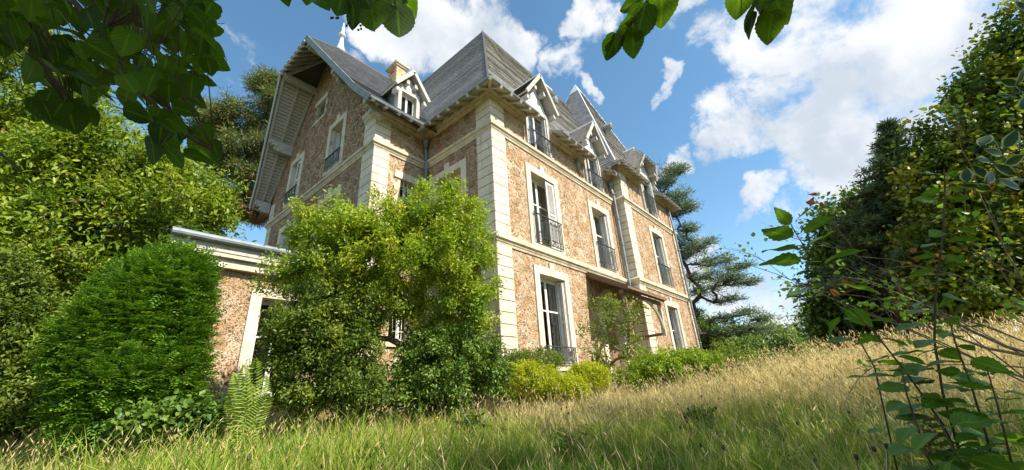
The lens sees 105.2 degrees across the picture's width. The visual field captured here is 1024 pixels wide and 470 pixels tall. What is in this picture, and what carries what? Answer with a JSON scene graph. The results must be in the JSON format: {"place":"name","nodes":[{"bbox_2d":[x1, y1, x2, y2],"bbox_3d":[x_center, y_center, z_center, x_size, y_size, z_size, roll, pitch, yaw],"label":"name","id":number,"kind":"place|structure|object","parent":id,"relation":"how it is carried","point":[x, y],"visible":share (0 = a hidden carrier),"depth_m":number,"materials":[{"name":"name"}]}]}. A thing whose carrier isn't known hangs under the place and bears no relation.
{"place":"outdoors","nodes":[
{"label":"outdoors","id":0,"kind":"place"},
{"bbox_2d":[0,402,464,469],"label":"tall grass","id":1,"kind":"structure","parent":0,"point":[235,464],"depth_m":3.58,"materials":[{"name":"green plant"}]},
{"bbox_2d":[0,0,1023,362],"label":"sky","id":2,"kind":"structure","parent":0,"point":[759,126],"materials":[{"name":"blue"}]},
{"bbox_2d":[0,307,1023,469],"bbox_3d":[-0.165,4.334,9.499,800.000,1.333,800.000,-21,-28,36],"label":"ground","id":3,"kind":"structure","parent":0,"point":[636,435],"depth_m":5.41,"materials":[{"name":"green plant"}]},
{"bbox_2d":[0,234,75,454],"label":"sapling shrub","id":4,"kind":"object","parent":3,"relation":"on","point":[17,296],"visible":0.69,"depth_m":7.18,"materials":[{"name":"green plant"}]},
{"bbox_2d":[15,234,233,461],"bbox_3d":[-6.332,1.798,6.640,2.500,3.746,2.615,-21,-28,36],"label":"clipped yew","id":5,"kind":"object","parent":3,"relation":"on","point":[110,347],"visible":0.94,"depth_m":6.08,"materials":[{"name":"green plant"}]},
{"bbox_2d":[0,28,256,442],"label":"elder tree","id":6,"kind":"object","parent":3,"relation":"on","point":[37,201],"visible":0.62,"depth_m":9.46,"materials":[{"name":"green plant"}]},
{"bbox_2d":[86,389,236,463],"bbox_3d":[-5.184,2.856,5.801,1.834,1.085,1.317,-5,-22,4],"label":"nettle patch","id":7,"kind":"object","parent":3,"relation":"on","point":[173,413],"visible":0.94,"depth_m":5.67,"materials":[{"name":"green plant"}]},
{"bbox_2d":[182,63,279,230],"bbox_3d":[-16.376,-0.453,23.780,9.619,21.776,6.679,-9,-23,12],"label":"pine tree","id":8,"kind":"object","parent":3,"relation":"on","point":[242,156],"visible":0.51,"depth_m":25.18,"materials":[{"name":"green plant"}]},
{"bbox_2d":[152,226,333,433],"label":"annex building","id":9,"kind":"structure","parent":3,"relation":"on","point":[243,307],"depth_m":9.66,"materials":[{"name":"stone"}]},
{"bbox_2d":[231,286,303,405],"bbox_3d":[-6.208,2.881,10.211,0.395,2.850,1.560,-21,-28,36],"label":"window","id":10,"kind":"structure","parent":9,"relation":"in","point":[256,302],"depth_m":9.82,"materials":[{"name":"stone"}]},
{"bbox_2d":[223,357,272,455],"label":"fern","id":11,"kind":"object","parent":3,"relation":"on","point":[255,403],"visible":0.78,"depth_m":5.79,"materials":[{"name":"green leaf"}]},
{"bbox_2d":[264,433,311,457],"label":"broadleaf weed","id":12,"kind":"object","parent":3,"relation":"on","point":[280,437],"visible":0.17,"depth_m":5.54,"materials":[{"name":"green plant"}]},
{"bbox_2d":[243,263,418,437],"bbox_3d":[-3.187,2.120,7.209,2.946,3.253,1.865,2,-23,-14],"label":"privet shrub","id":13,"kind":"object","parent":3,"relation":"on","point":[315,337],"visible":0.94,"depth_m":6.85,"materials":[{"name":"green plant"}]},
{"bbox_2d":[244,169,506,424],"bbox_3d":[-2.645,1.248,8.141,4.107,5.291,4.438,-21,-28,36],"label":"golden shrub","id":14,"kind":"object","parent":3,"relation":"on","point":[392,241],"visible":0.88,"depth_m":8.05,"materials":[{"name":"green plant"}]},
{"bbox_2d":[354,444,401,469],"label":"broadleaf weed","id":15,"kind":"object","parent":3,"relation":"on","point":[374,457],"visible":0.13,"depth_m":4.57,"materials":[{"name":"green plant"}]},
{"bbox_2d":[0,0,793,176],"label":"linden tree","id":16,"kind":"object","parent":3,"relation":"on","point":[115,41],"visible":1,"depth_m":1.22,"materials":[{"name":"green plant"}]},
{"bbox_2d":[388,320,518,423],"bbox_3d":[-1.207,2.751,7.977,2.217,2.140,2.683,-21,-28,36],"label":"laurel shrub","id":17,"kind":"object","parent":3,"relation":"on","point":[451,370],"visible":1,"depth_m":7.55,"materials":[{"name":"green plant"}]},
{"bbox_2d":[452,408,488,431],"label":"broadleaf weed","id":18,"kind":"object","parent":3,"relation":"on","point":[468,418],"visible":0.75,"depth_m":6.36,"materials":[{"name":"green plant"}]},
{"bbox_2d":[247,23,704,415],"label":"country house","id":19,"kind":"structure","parent":3,"relation":"on","point":[582,210],"depth_m":15.51,"materials":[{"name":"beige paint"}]},
{"bbox_2d":[276,218,294,249],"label":"window","id":20,"kind":"structure","parent":19,"relation":"in","point":[279,242],"depth_m":17.48,"materials":[{"name":"stone"}]},
{"bbox_2d":[283,151,304,209],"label":"window","id":21,"kind":"structure","parent":19,"relation":"in","point":[296,167],"depth_m":18.30,"materials":[{"name":"stone"}]},
{"bbox_2d":[311,90,328,127],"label":"window","id":22,"kind":"structure","parent":19,"relation":"in","point":[321,104],"depth_m":18.38,"materials":[{"name":"stone"}]},
{"bbox_2d":[313,184,341,252],"bbox_3d":[-6.769,-0.244,14.550,1.790,3.270,0.407,-21,-28,36],"label":"window","id":23,"kind":"structure","parent":19,"relation":"in","point":[339,187],"depth_m":14.97,"materials":[{"name":"stone"}]},
{"bbox_2d":[322,110,348,177],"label":"window","id":24,"kind":"structure","parent":19,"relation":"in","point":[334,152],"depth_m":16.08,"materials":[{"name":"stone"}]},
{"bbox_2d":[384,281,413,346],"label":"window","id":25,"kind":"structure","parent":19,"relation":"in","point":[397,329],"depth_m":12.31,"materials":[{"name":"stone"}]},
{"bbox_2d":[394,170,421,230],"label":"window","id":26,"kind":"structure","parent":19,"relation":"in","point":[403,179],"depth_m":14.07,"materials":[{"name":"stone"}]},
{"bbox_2d":[426,264,468,335],"bbox_3d":[-1.886,2.575,12.099,1.970,3.420,0.407,-21,-28,36],"label":"window","id":27,"kind":"structure","parent":19,"relation":"in","point":[467,264],"depth_m":12.79,"materials":[{"name":"stone"}]},
{"bbox_2d":[429,157,467,241],"bbox_3d":[-2.113,-0.978,13.537,1.970,3.320,0.407,-21,-28,36],"label":"window","id":28,"kind":"structure","parent":19,"relation":"in","point":[460,166],"depth_m":13.85,"materials":[{"name":"stone"}]},
{"bbox_2d":[524,162,565,255],"bbox_3d":[1.081,-0.966,14.071,0.475,3.320,1.950,-21,-28,36],"label":"window","id":29,"kind":"structure","parent":19,"relation":"in","point":[545,220],"depth_m":14.18,"materials":[{"name":"stone"}]},
{"bbox_2d":[533,263,578,370],"bbox_3d":[1.308,2.587,12.633,0.475,3.420,1.950,-21,-28,36],"label":"window","id":30,"kind":"structure","parent":19,"relation":"in","point":[554,287],"depth_m":12.91,"materials":[{"name":"stone"}]},
{"bbox_2d":[586,199,618,275],"bbox_3d":[3.823,0.061,17.040,0.475,3.320,1.870,-21,-28,36],"label":"window","id":31,"kind":"structure","parent":19,"relation":"in","point":[602,238],"depth_m":17.18,"materials":[{"name":"stone"}]},
{"bbox_2d":[598,289,629,373],"bbox_3d":[3.858,3.737,15.329,0.380,3.230,1.960,-21,-28,36],"label":"front door","id":32,"kind":"structure","parent":19,"relation":"in","point":[614,355],"depth_m":15.44,"materials":[{"name":"wood"}]},
{"bbox_2d":[648,225,674,289],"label":"window","id":33,"kind":"structure","parent":19,"relation":"in","point":[665,278],"depth_m":20.57,"materials":[{"name":"stone"}]},
{"bbox_2d":[664,297,691,368],"bbox_3d":[7.835,4.741,18.971,0.407,3.410,1.900,-21,-28,36],"label":"window","id":34,"kind":"structure","parent":19,"relation":"in","point":[674,321],"depth_m":19.40,"materials":[{"name":"stone"}]},
{"bbox_2d":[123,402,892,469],"bbox_3d":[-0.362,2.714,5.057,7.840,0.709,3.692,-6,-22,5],"label":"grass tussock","id":35,"kind":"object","parent":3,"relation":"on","point":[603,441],"depth_m":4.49,"materials":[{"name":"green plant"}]},
{"bbox_2d":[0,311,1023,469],"bbox_3d":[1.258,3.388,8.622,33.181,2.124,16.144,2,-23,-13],"label":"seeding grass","id":36,"kind":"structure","parent":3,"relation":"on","point":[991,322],"depth_m":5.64,"materials":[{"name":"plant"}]},
{"bbox_2d":[489,356,565,412],"bbox_3d":[0.322,3.405,8.755,1.785,1.302,1.865,-21,-28,36],"label":"clipped bush","id":37,"kind":"object","parent":3,"relation":"on","point":[520,380],"visible":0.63,"depth_m":8.30,"materials":[{"name":"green plant"}]},
{"bbox_2d":[500,345,567,403],"bbox_3d":[0.442,3.444,9.400,1.939,1.592,1.980,-21,-28,36],"label":"box shrub","id":38,"kind":"object","parent":3,"relation":"on","point":[550,355],"visible":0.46,"depth_m":9.29,"materials":[{"name":"green plant"}]},
{"bbox_2d":[533,372,592,405],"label":"clipped bush","id":39,"kind":"object","parent":3,"relation":"on","point":[569,383],"visible":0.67,"depth_m":8.47,"materials":[{"name":"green plant"}]},
{"bbox_2d":[549,424,598,461],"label":"broadleaf weed","id":40,"kind":"object","parent":3,"relation":"on","point":[561,438],"visible":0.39,"depth_m":4.45,"materials":[{"name":"green plant"}]},
{"bbox_2d":[566,358,613,397],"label":"clipped bush","id":41,"kind":"object","parent":3,"relation":"on","point":[595,373],"visible":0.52,"depth_m":9.03,"materials":[{"name":"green plant"}]},
{"bbox_2d":[576,292,649,392],"bbox_3d":[2.696,3.034,10.392,2.005,2.961,1.827,-21,-28,36],"label":"rambling rose","id":42,"kind":"object","parent":3,"relation":"on","point":[613,305],"visible":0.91,"depth_m":10.43,"materials":[{"name":"green plant"}]},
{"bbox_2d":[611,344,726,394],"bbox_3d":[4.662,4.018,11.741,3.868,1.692,2.597,12,-27,-34],"label":"bush","id":43,"kind":"object","parent":3,"relation":"on","point":[655,364],"visible":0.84,"depth_m":11.21,"materials":[{"name":"green plant"}]},
{"bbox_2d":[674,403,717,432],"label":"broadleaf weed","id":44,"kind":"object","parent":3,"relation":"on","point":[695,416],"visible":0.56,"depth_m":5.59,"materials":[{"name":"green plant"}]},
{"bbox_2d":[697,311,737,353],"bbox_3d":[14.306,8.264,29.797,5.124,6.424,5.094,-21,-28,36],"label":"distant tree","id":45,"kind":"object","parent":3,"relation":"on","point":[706,343],"visible":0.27,"depth_m":28.95,"materials":[{"name":"green plant"}]},
{"bbox_2d":[654,159,783,341],"bbox_3d":[13.095,2.605,27.720,12.725,15.346,6.626,3,-23,-16],"label":"cedar tree","id":46,"kind":"object","parent":3,"relation":"on","point":[730,278],"visible":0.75,"depth_m":27.67,"materials":[{"name":"green plant"}]},
{"bbox_2d":[720,445,725,469],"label":"seed head","id":47,"kind":"object","parent":3,"relation":"on","point":[723,447],"visible":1,"depth_m":2.71},
{"bbox_2d":[697,309,760,353],"bbox_3d":[17.890,9.354,33.471,6.272,6.529,6.344,-21,-28,36],"label":"distant tree","id":48,"kind":"object","parent":3,"relation":"on","point":[741,342],"visible":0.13,"depth_m":32.61,"materials":[{"name":"green plant"}]},
{"bbox_2d":[687,339,776,382],"bbox_3d":[7.417,4.409,13.263,3.553,1.811,2.216,9,-25,-28],"label":"bush","id":49,"kind":"object","parent":3,"relation":"on","point":[726,352],"visible":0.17,"depth_m":12.66,"materials":[{"name":"green plant"}]},
{"bbox_2d":[729,312,816,355],"bbox_3d":[24.731,10.720,37.738,10.111,6.485,6.486,-8,-22,12],"label":"distant tree","id":50,"kind":"object","parent":3,"relation":"on","point":[773,336],"visible":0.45,"depth_m":36.78,"materials":[{"name":"green plant"}]},
{"bbox_2d":[738,343,847,368],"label":"hedge","id":51,"kind":"object","parent":3,"relation":"on","point":[767,354],"visible":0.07,"depth_m":32.16,"materials":[{"name":"green plant"}]},
{"bbox_2d":[761,430,832,469],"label":"broadleaf weed","id":52,"kind":"object","parent":3,"relation":"on","point":[794,447],"visible":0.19,"depth_m":3.79,"materials":[{"name":"green plant"}]},
{"bbox_2d":[766,305,839,354],"bbox_3d":[29.760,10.886,40.106,7.593,7.443,6.851,-21,-28,36],"label":"distant tree","id":53,"kind":"object","parent":3,"relation":"on","point":[800,326],"visible":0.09,"depth_m":39.93,"materials":[{"name":"green plant"}]},
{"bbox_2d":[759,206,902,469],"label":"tall nettle","id":54,"kind":"object","parent":3,"relation":"on","point":[783,231],"visible":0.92,"depth_m":2.30,"materials":[{"name":"green plant"}]},
{"bbox_2d":[678,80,1023,428],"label":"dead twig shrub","id":55,"kind":"object","parent":3,"relation":"on","point":[1007,304],"visible":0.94,"depth_m":3.83,"materials":[{"name":"green plant"}]},
{"bbox_2d":[853,454,858,469],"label":"seed head","id":56,"kind":"object","parent":3,"relation":"on","point":[856,456],"visible":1,"depth_m":2.32},
{"bbox_2d":[871,446,884,469],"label":"seed head","id":57,"kind":"object","parent":3,"relation":"on","point":[873,448],"visible":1,"depth_m":2.32},
{"bbox_2d":[883,443,887,469],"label":"seed head","id":58,"kind":"object","parent":3,"relation":"on","point":[886,445],"visible":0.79,"depth_m":2.23},
{"bbox_2d":[791,116,1001,348],"bbox_3d":[16.429,0.676,17.448,7.502,11.041,7.257,3,-23,-15],"label":"spruce tree","id":59,"kind":"object","parent":3,"relation":"on","point":[865,221],"visible":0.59,"depth_m":17.16,"materials":[{"name":"green plant"}]},
{"bbox_2d":[778,181,1022,359],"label":"lime tree","id":60,"kind":"object","parent":3,"relation":"on","point":[822,313],"visible":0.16,"depth_m":19.39,"materials":[{"name":"green plant"}]},
{"bbox_2d":[914,457,924,466],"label":"yellow flower","id":61,"kind":"object","parent":3,"relation":"on","point":[919,459],"visible":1,"depth_m":2.23,"materials":[{"name":"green plant"}]},
{"bbox_2d":[832,169,1023,469],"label":"tall herb","id":62,"kind":"object","parent":3,"relation":"on","point":[971,424],"visible":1,"depth_m":1.93,"materials":[{"name":"green plant"}]},
{"bbox_2d":[867,0,1023,338],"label":"maple tree","id":63,"kind":"object","parent":3,"relation":"on","point":[989,112],"visible":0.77,"depth_m":14.25,"materials":[{"name":"green plant"}]},
{"bbox_2d":[959,1,1023,192],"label":"variegated shrub","id":64,"kind":"object","parent":3,"relation":"on","point":[1012,139],"visible":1,"depth_m":2.26,"materials":[{"name":"green plant"}]}
]}

